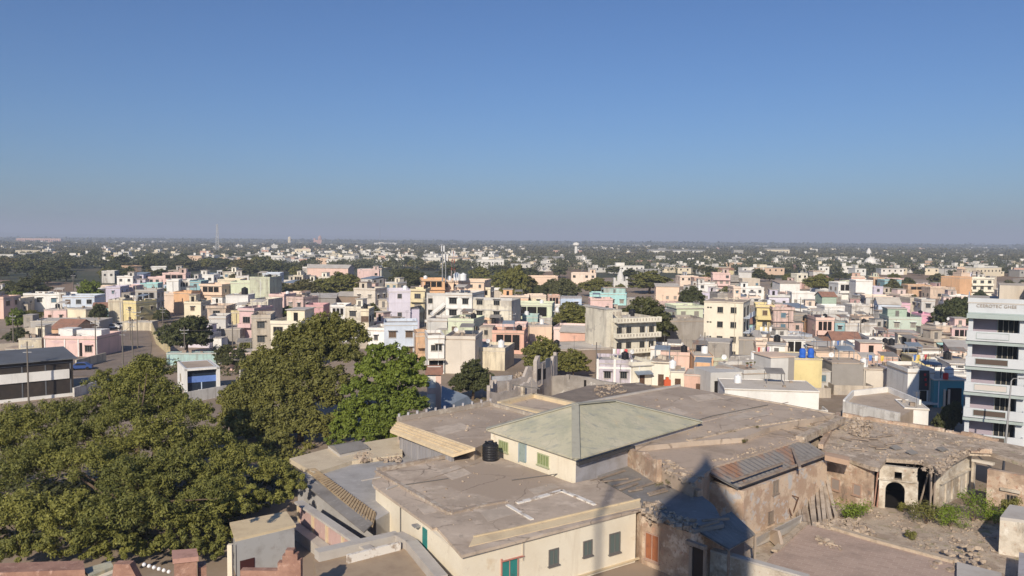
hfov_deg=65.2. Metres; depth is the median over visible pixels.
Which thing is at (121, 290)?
house
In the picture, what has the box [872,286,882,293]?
house
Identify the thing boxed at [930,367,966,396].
house
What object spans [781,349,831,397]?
house
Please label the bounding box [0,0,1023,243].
sky
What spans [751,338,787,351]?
house
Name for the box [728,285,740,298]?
house
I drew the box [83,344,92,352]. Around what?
window
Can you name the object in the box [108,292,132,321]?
house
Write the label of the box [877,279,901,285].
house
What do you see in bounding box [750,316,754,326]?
house
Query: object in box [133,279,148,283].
house
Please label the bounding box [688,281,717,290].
house
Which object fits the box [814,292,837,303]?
house
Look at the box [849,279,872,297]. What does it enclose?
house
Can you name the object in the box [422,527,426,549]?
door
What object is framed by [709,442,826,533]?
sheet roofed shed
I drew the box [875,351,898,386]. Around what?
house
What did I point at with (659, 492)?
plank
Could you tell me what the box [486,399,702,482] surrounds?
hipped hall
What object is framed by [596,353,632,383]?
house
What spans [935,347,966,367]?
house
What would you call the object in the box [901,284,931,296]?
house
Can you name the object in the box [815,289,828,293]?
house
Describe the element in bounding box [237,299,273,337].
house
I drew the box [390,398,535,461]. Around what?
ledged hall
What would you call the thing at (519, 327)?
water tank
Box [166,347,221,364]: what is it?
house
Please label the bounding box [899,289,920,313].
house
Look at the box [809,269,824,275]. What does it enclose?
house
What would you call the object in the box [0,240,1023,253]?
distant woods
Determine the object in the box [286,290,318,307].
house
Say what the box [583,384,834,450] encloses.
palace hall
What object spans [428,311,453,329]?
house
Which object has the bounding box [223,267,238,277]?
house
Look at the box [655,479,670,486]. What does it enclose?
weed
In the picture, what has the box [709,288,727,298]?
house
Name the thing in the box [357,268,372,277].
house
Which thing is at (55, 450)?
tree
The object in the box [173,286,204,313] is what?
house
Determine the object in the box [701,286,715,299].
house
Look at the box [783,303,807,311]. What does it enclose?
house
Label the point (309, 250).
institute
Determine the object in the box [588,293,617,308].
house
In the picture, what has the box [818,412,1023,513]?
ruined house
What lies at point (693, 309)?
house
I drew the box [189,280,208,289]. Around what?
house
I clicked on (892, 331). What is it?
house
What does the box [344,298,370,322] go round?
house
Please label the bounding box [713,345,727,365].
house
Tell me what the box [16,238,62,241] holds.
barracks
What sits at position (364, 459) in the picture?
rubble heap
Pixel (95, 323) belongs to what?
utility pole
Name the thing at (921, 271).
tree
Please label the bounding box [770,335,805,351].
house
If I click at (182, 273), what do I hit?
house
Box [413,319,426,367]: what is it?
house
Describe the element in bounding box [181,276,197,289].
house
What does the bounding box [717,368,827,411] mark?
house
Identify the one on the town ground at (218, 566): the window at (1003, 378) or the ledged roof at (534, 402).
the ledged roof at (534, 402)
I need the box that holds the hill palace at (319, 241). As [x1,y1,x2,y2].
[313,235,321,243]
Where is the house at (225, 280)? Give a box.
[217,278,245,282]
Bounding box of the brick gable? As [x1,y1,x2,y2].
[112,560,170,575]
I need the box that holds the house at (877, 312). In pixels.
[872,310,881,317]
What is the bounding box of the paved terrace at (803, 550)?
[767,525,956,575]
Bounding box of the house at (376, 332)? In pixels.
[368,324,383,350]
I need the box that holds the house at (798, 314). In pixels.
[793,310,807,321]
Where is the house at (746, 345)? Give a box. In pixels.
[738,333,755,354]
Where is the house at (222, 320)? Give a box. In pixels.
[208,305,231,327]
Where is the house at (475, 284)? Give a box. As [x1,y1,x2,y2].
[445,274,491,296]
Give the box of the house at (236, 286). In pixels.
[230,280,249,293]
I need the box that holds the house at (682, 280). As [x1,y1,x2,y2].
[676,275,698,285]
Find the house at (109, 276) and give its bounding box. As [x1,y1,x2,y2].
[101,270,118,282]
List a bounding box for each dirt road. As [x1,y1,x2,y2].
[73,357,95,375]
[96,322,151,375]
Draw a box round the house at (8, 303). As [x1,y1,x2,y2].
[0,293,20,318]
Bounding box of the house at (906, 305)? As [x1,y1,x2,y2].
[901,302,910,312]
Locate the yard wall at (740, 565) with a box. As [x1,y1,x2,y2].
[710,548,809,575]
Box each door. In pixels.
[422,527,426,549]
[500,555,524,575]
[518,443,526,462]
[640,375,644,383]
[658,374,663,385]
[685,539,707,575]
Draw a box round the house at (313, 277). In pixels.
[310,275,316,281]
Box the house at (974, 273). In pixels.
[971,271,984,276]
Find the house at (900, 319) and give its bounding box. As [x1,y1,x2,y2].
[879,306,921,330]
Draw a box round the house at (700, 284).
[691,278,714,291]
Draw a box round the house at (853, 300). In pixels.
[849,298,860,302]
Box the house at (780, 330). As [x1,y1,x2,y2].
[761,327,788,337]
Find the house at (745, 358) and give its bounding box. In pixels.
[728,355,753,363]
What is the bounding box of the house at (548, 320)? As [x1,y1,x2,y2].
[538,316,551,324]
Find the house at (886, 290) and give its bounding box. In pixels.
[883,287,890,294]
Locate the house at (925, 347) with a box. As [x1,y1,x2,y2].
[883,334,938,350]
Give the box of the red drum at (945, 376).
[943,373,948,379]
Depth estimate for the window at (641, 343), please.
166.09 m
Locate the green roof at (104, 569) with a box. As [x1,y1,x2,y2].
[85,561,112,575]
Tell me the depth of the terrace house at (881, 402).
110.37 m
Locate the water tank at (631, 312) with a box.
[629,309,634,315]
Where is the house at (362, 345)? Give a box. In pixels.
[342,329,367,347]
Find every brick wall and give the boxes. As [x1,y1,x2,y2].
[0,560,84,575]
[240,547,302,575]
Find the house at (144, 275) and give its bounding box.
[137,272,149,278]
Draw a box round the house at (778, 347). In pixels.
[765,342,814,354]
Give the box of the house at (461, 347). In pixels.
[444,323,482,373]
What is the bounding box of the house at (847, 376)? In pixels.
[821,346,873,394]
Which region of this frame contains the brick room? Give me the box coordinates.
[597,466,756,575]
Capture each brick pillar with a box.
[172,548,198,575]
[198,561,206,575]
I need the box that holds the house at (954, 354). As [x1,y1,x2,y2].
[940,348,966,357]
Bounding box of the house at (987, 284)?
[971,276,996,295]
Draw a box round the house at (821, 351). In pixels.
[806,336,860,360]
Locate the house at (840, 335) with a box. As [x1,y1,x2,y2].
[824,331,861,340]
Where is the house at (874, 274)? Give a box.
[866,272,879,278]
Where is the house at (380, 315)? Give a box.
[374,311,391,324]
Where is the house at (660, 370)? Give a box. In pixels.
[651,344,673,385]
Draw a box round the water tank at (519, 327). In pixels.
[517,325,521,330]
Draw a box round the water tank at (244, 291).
[241,287,247,294]
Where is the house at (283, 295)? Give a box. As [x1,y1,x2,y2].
[269,290,296,307]
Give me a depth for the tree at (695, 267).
644.90 m
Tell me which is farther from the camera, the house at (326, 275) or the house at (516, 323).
the house at (326, 275)
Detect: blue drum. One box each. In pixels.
[799,348,805,357]
[807,348,813,357]
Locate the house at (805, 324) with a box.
[802,308,807,332]
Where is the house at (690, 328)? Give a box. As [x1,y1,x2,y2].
[656,309,703,348]
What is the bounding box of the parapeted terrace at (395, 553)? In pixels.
[314,531,447,575]
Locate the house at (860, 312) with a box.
[847,311,875,318]
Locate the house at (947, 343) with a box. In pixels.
[941,339,967,352]
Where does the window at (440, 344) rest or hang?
in the house at (434, 347)
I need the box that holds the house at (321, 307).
[305,303,329,316]
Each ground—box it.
[0,240,1010,285]
[0,278,1023,575]
[744,503,1018,575]
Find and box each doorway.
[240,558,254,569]
[537,368,540,380]
[543,368,545,379]
[920,391,926,400]
[947,388,961,403]
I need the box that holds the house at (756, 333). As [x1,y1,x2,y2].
[751,330,761,337]
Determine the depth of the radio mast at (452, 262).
276.68 m
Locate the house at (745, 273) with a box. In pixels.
[738,270,753,277]
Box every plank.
[590,470,625,480]
[602,477,628,481]
[613,478,640,486]
[619,482,638,489]
[628,488,642,491]
[636,481,654,488]
[647,488,665,493]
[649,489,667,495]
[802,505,808,524]
[806,506,810,524]
[809,499,815,526]
[811,495,816,525]
[816,492,821,522]
[819,485,825,518]
[823,485,831,518]
[823,488,829,519]
[826,474,837,516]
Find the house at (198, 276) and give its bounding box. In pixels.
[186,274,204,279]
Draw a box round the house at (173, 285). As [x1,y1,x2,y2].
[166,274,182,291]
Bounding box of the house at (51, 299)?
[44,287,70,308]
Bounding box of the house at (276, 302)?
[250,293,282,318]
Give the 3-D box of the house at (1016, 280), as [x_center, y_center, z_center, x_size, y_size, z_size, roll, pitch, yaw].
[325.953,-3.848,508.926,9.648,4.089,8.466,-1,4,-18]
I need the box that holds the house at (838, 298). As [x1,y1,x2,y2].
[835,293,841,301]
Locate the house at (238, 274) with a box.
[235,270,248,279]
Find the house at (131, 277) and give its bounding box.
[117,271,139,284]
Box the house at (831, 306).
[816,304,848,319]
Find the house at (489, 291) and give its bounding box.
[485,286,494,296]
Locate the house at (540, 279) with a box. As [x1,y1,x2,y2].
[528,275,557,284]
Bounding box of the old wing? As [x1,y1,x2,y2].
[628,430,798,500]
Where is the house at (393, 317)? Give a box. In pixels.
[383,316,400,317]
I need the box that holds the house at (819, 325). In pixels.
[807,308,834,337]
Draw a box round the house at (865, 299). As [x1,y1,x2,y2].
[860,294,892,313]
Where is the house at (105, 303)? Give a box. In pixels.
[92,302,107,317]
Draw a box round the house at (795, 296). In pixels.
[787,291,814,303]
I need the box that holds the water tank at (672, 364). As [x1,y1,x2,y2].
[669,360,675,368]
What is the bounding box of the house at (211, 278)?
[200,270,219,282]
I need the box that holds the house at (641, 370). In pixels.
[610,355,653,384]
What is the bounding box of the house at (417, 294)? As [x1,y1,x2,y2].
[410,284,430,321]
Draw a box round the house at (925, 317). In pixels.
[911,312,930,323]
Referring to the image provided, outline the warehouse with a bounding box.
[763,248,789,253]
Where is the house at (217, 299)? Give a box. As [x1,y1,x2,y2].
[211,296,225,303]
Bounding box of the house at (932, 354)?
[922,344,961,366]
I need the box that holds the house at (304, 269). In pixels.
[302,264,309,273]
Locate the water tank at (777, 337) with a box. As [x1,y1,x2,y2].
[774,334,780,341]
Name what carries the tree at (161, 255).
on the ground at (89, 273)
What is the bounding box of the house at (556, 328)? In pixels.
[553,321,584,340]
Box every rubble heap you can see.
[353,451,372,462]
[376,453,401,462]
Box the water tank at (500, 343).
[498,340,503,347]
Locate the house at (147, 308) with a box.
[123,294,156,320]
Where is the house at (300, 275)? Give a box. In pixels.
[293,271,310,279]
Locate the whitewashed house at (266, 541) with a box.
[227,511,295,575]
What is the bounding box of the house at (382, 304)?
[374,298,386,318]
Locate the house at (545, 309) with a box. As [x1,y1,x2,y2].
[521,301,554,331]
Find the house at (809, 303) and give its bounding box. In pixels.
[802,299,816,309]
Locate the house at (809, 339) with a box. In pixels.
[796,328,815,348]
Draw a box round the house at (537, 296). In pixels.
[527,293,545,300]
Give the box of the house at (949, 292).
[942,289,967,298]
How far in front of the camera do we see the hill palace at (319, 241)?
3843.73 m
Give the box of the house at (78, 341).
[44,324,120,356]
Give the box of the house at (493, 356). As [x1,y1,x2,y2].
[479,341,514,370]
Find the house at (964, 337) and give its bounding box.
[950,336,965,339]
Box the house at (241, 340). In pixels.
[229,337,260,370]
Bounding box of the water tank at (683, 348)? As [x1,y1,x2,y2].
[681,345,686,351]
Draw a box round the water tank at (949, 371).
[944,366,953,376]
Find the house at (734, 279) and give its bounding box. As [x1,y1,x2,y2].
[730,273,739,284]
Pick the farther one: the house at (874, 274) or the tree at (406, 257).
the tree at (406, 257)
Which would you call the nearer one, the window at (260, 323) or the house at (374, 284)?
the window at (260, 323)
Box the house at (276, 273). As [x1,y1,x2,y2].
[262,272,283,281]
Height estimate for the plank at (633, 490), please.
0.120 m
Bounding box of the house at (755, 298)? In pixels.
[741,291,761,304]
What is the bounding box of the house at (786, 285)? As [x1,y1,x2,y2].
[772,280,800,292]
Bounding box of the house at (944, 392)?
[918,359,966,407]
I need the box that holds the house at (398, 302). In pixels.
[387,288,418,328]
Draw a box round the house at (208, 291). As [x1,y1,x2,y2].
[199,278,230,301]
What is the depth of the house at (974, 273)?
491.72 m
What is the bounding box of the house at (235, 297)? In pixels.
[225,292,254,308]
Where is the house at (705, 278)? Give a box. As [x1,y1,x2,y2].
[691,277,710,280]
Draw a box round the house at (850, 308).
[843,303,870,315]
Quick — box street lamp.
[1002,378,1023,470]
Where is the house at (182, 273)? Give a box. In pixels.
[162,268,190,283]
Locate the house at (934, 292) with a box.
[921,286,956,298]
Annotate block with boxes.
[731,250,742,253]
[957,562,1001,575]
[962,283,1023,445]
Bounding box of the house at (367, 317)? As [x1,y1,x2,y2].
[360,306,374,328]
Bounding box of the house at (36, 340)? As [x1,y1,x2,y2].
[5,323,54,349]
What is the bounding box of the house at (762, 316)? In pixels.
[754,297,774,330]
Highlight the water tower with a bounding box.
[573,242,579,252]
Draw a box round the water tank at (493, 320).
[491,318,496,323]
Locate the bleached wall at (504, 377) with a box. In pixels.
[489,374,512,384]
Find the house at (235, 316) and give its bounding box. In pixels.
[231,302,248,325]
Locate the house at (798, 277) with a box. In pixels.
[791,273,807,281]
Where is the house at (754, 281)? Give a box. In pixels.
[739,278,759,285]
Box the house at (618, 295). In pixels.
[590,287,634,304]
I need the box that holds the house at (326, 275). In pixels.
[318,272,329,282]
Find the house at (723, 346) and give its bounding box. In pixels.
[696,337,744,358]
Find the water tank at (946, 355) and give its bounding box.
[943,351,950,359]
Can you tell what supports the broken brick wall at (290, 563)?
on the town ground at (218, 566)
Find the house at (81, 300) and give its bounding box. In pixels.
[58,292,105,306]
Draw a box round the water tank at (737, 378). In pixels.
[734,374,741,382]
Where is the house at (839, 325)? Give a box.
[828,308,844,330]
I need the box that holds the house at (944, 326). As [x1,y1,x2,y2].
[925,315,952,335]
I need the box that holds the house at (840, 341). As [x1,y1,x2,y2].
[811,341,854,345]
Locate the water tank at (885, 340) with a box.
[882,338,887,343]
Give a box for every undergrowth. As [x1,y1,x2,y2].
[0,467,296,557]
[164,344,246,375]
[174,436,315,481]
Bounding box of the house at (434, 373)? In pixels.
[425,365,442,410]
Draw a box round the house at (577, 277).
[571,269,596,283]
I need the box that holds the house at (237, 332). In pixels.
[217,326,244,343]
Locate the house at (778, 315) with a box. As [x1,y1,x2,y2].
[766,304,802,331]
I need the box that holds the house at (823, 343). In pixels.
[804,341,854,351]
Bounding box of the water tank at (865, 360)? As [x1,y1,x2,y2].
[860,358,867,366]
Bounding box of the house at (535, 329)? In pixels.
[528,322,551,340]
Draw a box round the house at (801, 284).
[787,277,803,288]
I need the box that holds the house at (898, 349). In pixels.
[884,336,922,360]
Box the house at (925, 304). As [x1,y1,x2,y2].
[912,297,935,312]
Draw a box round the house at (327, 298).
[311,293,337,304]
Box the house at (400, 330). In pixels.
[382,310,417,357]
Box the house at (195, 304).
[184,294,210,320]
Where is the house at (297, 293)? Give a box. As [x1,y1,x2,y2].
[289,291,310,294]
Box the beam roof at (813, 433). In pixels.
[760,415,845,450]
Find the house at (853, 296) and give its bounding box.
[841,295,860,304]
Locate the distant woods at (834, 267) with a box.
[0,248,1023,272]
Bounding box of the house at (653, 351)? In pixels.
[650,334,683,359]
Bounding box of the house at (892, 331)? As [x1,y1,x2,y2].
[878,329,919,341]
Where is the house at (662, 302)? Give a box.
[658,301,678,306]
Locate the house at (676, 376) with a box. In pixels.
[669,351,685,386]
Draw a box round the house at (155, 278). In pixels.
[148,276,162,281]
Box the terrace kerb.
[771,521,954,562]
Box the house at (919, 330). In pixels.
[916,322,935,335]
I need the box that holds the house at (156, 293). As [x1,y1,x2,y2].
[135,284,163,309]
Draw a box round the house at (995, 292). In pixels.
[991,289,997,295]
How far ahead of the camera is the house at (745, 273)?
523.38 m
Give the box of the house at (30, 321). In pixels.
[23,311,112,333]
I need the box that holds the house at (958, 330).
[950,324,967,336]
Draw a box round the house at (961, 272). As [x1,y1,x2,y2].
[953,269,969,276]
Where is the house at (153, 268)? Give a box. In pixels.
[151,266,166,270]
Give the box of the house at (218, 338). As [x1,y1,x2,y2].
[181,323,227,347]
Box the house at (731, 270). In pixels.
[717,268,734,274]
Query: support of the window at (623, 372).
in the house at (609, 369)
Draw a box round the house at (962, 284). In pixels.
[941,276,971,294]
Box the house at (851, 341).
[846,337,882,347]
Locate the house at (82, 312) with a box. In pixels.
[67,306,93,317]
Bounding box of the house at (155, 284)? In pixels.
[140,282,162,287]
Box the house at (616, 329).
[585,305,661,359]
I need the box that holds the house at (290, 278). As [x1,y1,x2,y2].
[284,275,293,281]
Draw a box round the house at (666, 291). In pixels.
[654,283,679,300]
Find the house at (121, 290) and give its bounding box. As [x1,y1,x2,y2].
[105,281,133,301]
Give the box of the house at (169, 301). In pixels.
[164,292,173,311]
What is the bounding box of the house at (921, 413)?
[894,392,929,424]
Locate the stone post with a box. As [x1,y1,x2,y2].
[1018,552,1023,575]
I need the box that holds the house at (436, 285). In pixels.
[420,277,444,292]
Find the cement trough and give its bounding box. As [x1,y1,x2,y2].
[752,515,802,548]
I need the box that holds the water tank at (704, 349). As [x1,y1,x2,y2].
[701,345,707,353]
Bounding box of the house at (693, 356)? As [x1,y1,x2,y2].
[689,340,713,367]
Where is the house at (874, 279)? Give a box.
[868,277,884,285]
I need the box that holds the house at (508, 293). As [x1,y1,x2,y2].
[500,287,529,300]
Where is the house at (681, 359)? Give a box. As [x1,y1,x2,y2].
[660,339,689,369]
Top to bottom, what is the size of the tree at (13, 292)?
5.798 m
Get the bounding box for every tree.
[0,257,19,262]
[0,261,12,271]
[0,267,9,276]
[0,277,53,293]
[0,280,15,285]
[0,327,30,342]
[0,353,307,562]
[4,307,26,326]
[8,261,28,271]
[8,290,24,295]
[13,264,34,276]
[15,254,35,259]
[20,260,38,266]
[22,310,43,317]
[29,265,57,274]
[31,273,51,283]
[34,259,64,266]
[35,260,67,269]
[40,270,60,283]
[55,268,76,281]
[62,255,76,261]
[63,259,79,268]
[64,261,74,268]
[76,279,103,293]
[85,250,97,255]
[88,303,108,317]
[92,259,107,267]
[96,267,110,274]
[102,259,120,266]
[106,256,115,259]
[106,261,120,266]
[106,264,122,274]
[113,254,133,264]
[121,266,134,274]
[139,256,162,269]
[142,269,156,272]
[150,268,172,275]
[151,315,213,350]
[152,307,170,319]
[154,252,168,258]
[166,259,179,267]
[172,253,188,259]
[174,259,201,268]
[199,258,213,269]
[211,311,371,450]
[211,344,234,359]
[217,259,229,268]
[217,347,248,365]
[222,266,246,274]
[228,273,245,277]
[230,259,255,267]
[235,341,251,347]
[242,264,258,276]
[251,256,263,261]
[253,260,278,270]
[260,260,284,271]
[266,259,282,267]
[281,263,299,270]
[282,279,323,292]
[282,305,292,316]
[289,265,302,274]
[297,259,309,267]
[311,278,332,292]
[323,271,360,292]
[323,341,429,445]
[370,302,381,317]
[381,260,390,269]
[387,268,429,288]
[388,267,401,274]
[402,256,412,263]
[406,260,414,265]
[413,257,424,268]
[418,263,436,270]
[434,267,456,276]
[444,265,458,268]
[447,358,494,399]
[468,266,491,277]
[488,265,502,272]
[488,269,505,287]
[499,264,530,293]
[520,268,544,275]
[520,334,566,367]
[526,275,537,289]
[529,284,548,297]
[543,278,558,293]
[549,278,581,295]
[552,267,566,277]
[552,304,585,324]
[558,348,591,374]
[559,301,576,310]
[577,277,613,291]
[605,266,620,274]
[621,296,677,338]
[623,268,639,279]
[626,270,673,293]
[678,285,705,304]
[691,265,697,273]
[697,265,705,271]
[702,265,716,273]
[702,272,710,276]
[719,286,727,291]
[752,268,767,278]
[765,274,776,280]
[802,273,834,288]
[830,271,847,279]
[883,278,902,291]
[887,273,900,277]
[901,277,915,283]
[913,269,925,273]
[926,273,944,284]
[929,310,946,322]
[930,296,968,322]
[930,406,957,429]
[946,270,956,275]
[947,400,962,429]
[973,289,988,295]
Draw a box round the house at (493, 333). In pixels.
[480,320,527,353]
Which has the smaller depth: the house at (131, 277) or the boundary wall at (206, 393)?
the boundary wall at (206, 393)
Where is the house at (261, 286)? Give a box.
[249,271,281,297]
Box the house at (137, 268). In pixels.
[121,265,141,271]
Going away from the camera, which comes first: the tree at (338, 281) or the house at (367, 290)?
the house at (367, 290)
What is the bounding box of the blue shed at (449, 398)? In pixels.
[441,386,470,408]
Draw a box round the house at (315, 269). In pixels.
[307,264,354,276]
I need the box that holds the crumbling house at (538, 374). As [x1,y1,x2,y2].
[487,352,557,402]
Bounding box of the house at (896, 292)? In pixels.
[889,288,913,296]
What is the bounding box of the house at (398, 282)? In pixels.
[385,277,406,287]
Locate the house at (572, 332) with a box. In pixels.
[559,325,584,340]
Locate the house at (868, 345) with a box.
[853,339,898,363]
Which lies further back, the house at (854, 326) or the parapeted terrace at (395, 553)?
the house at (854, 326)
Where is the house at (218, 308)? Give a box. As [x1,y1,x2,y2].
[206,303,236,320]
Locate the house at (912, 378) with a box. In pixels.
[886,361,937,405]
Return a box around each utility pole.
[9,313,15,342]
[21,341,33,403]
[37,317,45,337]
[90,320,99,354]
[118,326,126,367]
[126,307,133,339]
[128,319,134,359]
[133,309,140,347]
[159,307,165,333]
[180,327,188,349]
[228,321,236,346]
[592,342,599,378]
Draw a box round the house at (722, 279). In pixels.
[711,269,730,290]
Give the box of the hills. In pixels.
[0,232,526,240]
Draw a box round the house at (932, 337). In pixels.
[915,328,964,348]
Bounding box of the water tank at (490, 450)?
[482,440,498,461]
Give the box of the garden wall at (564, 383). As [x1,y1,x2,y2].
[552,374,650,394]
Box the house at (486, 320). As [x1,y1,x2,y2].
[462,311,492,323]
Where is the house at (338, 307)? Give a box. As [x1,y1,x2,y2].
[330,298,350,318]
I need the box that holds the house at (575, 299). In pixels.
[559,296,589,307]
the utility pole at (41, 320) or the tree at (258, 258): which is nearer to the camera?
the utility pole at (41, 320)
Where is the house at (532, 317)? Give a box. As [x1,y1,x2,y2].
[522,313,539,321]
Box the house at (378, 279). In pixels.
[360,276,383,286]
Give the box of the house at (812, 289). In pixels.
[810,276,828,291]
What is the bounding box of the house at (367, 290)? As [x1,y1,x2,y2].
[353,281,386,305]
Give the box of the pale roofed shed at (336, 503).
[290,437,412,554]
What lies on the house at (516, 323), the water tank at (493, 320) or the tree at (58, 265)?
the water tank at (493, 320)
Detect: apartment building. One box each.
[427,284,520,329]
[703,297,754,354]
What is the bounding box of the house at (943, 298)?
[938,296,951,305]
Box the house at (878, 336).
[859,327,894,340]
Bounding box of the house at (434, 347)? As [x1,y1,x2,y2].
[424,330,444,373]
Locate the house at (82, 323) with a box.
[52,319,97,332]
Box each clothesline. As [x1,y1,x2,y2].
[611,348,627,357]
[756,346,771,351]
[760,327,771,331]
[831,340,845,348]
[867,354,886,365]
[912,354,928,360]
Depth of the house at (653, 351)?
165.41 m
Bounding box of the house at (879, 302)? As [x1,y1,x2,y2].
[873,297,907,313]
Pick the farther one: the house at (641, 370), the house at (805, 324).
the house at (805, 324)
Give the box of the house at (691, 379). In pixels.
[684,357,735,389]
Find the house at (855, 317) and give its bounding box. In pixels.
[849,308,873,321]
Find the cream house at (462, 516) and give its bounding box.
[361,455,641,575]
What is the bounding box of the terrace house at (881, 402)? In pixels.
[843,387,920,422]
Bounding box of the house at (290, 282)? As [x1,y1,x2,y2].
[282,280,296,284]
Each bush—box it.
[832,497,873,518]
[896,501,912,511]
[903,499,942,523]
[904,530,916,539]
[934,502,973,527]
[956,484,997,522]
[978,498,1006,523]
[1000,496,1022,508]
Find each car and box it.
[73,362,93,369]
[109,323,120,328]
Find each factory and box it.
[527,256,564,261]
[647,249,704,252]
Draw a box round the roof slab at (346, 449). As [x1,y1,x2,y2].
[328,441,369,456]
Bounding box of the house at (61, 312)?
[44,301,75,317]
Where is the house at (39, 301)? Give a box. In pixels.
[23,291,53,311]
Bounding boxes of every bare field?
[44,282,72,291]
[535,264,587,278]
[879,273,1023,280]
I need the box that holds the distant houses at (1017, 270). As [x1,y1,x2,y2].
[0,241,1023,276]
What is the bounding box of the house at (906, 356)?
[901,342,930,366]
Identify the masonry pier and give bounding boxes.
[999,505,1023,556]
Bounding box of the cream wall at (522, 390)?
[513,386,524,395]
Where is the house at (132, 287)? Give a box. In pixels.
[129,284,142,294]
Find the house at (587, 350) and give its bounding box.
[558,341,612,370]
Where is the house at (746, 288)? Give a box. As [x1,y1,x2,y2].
[740,282,763,298]
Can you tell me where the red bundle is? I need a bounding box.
[664,377,670,385]
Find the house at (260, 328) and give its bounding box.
[251,311,276,348]
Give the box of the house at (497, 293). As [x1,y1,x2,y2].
[494,288,501,297]
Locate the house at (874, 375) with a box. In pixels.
[857,352,886,387]
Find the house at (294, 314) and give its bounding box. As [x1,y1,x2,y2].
[270,307,315,361]
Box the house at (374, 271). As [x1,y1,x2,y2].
[360,266,379,277]
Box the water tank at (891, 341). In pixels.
[888,338,894,344]
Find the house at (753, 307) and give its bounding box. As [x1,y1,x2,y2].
[751,299,782,312]
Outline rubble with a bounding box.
[813,512,999,571]
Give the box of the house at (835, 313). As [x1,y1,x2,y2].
[803,310,847,319]
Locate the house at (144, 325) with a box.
[122,319,158,330]
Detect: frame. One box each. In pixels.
[512,384,539,393]
[789,495,798,515]
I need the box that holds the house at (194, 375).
[177,359,219,391]
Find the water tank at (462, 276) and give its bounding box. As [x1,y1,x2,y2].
[460,273,465,280]
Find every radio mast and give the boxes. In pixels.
[215,224,219,249]
[441,244,443,281]
[444,253,447,281]
[451,250,454,277]
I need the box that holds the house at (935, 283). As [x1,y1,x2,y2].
[930,282,940,285]
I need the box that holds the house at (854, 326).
[835,315,883,332]
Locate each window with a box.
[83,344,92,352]
[86,299,91,303]
[243,317,249,323]
[256,320,265,328]
[257,335,264,342]
[273,326,282,334]
[348,310,356,316]
[361,316,368,322]
[372,334,378,340]
[388,330,396,337]
[405,330,413,337]
[414,293,420,298]
[431,345,435,351]
[434,343,442,351]
[449,297,456,303]
[449,309,456,315]
[462,298,468,304]
[475,298,482,304]
[476,310,482,314]
[492,310,499,314]
[493,299,499,305]
[498,439,508,453]
[536,452,549,468]
[545,358,549,367]
[547,547,559,567]
[582,539,593,558]
[603,370,611,378]
[608,531,621,555]
[616,327,621,333]
[616,342,621,348]
[619,370,627,378]
[626,327,631,332]
[626,342,630,347]
[639,326,644,332]
[639,341,644,347]
[643,531,659,565]
[649,326,653,331]
[675,379,680,384]
[717,306,722,312]
[717,321,722,327]
[730,307,736,313]
[730,322,735,328]
[762,310,767,315]
[767,510,774,524]
[772,479,779,495]
[831,477,840,492]
[851,483,861,497]
[894,321,899,327]
[910,322,915,327]
[993,423,1013,437]
[994,397,1014,411]
[995,371,1015,385]
[996,346,1016,359]
[997,320,1017,332]
[1006,493,1017,505]
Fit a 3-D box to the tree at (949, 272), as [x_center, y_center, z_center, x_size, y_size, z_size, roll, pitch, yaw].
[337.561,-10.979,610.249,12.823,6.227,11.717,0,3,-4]
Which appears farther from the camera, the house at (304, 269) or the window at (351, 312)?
the house at (304, 269)
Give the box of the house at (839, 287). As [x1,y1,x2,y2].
[829,281,848,299]
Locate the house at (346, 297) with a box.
[337,291,362,304]
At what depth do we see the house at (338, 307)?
232.95 m
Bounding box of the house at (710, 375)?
[694,351,795,392]
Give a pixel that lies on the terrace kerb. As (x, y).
(788, 537)
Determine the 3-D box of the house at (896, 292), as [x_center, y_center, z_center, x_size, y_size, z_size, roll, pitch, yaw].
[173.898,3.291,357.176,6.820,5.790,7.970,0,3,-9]
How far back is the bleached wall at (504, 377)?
122.47 m
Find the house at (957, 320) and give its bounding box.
[946,317,967,326]
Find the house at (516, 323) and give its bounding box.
[483,314,527,346]
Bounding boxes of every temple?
[613,269,627,287]
[864,255,881,264]
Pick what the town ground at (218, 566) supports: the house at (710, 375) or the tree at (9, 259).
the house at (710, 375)
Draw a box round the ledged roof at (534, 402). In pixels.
[497,393,573,412]
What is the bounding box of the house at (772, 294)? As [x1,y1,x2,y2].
[765,289,789,302]
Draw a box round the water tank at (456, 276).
[453,272,459,280]
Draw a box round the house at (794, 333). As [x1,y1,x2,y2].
[761,331,811,336]
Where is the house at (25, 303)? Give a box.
[17,296,34,311]
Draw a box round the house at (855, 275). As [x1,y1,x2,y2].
[850,272,864,278]
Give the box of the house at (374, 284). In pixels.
[372,282,378,286]
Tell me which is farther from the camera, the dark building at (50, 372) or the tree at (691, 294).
the tree at (691, 294)
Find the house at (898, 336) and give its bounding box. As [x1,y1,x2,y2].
[881,332,911,348]
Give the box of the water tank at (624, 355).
[621,351,628,359]
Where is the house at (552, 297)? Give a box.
[547,294,559,303]
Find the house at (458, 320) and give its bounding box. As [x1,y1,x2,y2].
[436,309,484,334]
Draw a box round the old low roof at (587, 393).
[551,382,654,401]
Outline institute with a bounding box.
[296,249,312,251]
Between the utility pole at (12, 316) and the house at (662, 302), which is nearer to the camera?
the utility pole at (12, 316)
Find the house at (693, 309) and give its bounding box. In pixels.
[665,300,703,317]
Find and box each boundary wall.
[0,342,18,350]
[72,381,100,396]
[75,353,105,363]
[151,323,169,352]
[187,385,226,402]
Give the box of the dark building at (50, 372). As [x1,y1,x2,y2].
[0,346,76,403]
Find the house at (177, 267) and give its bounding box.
[168,265,183,271]
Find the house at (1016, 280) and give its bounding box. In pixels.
[1013,278,1023,282]

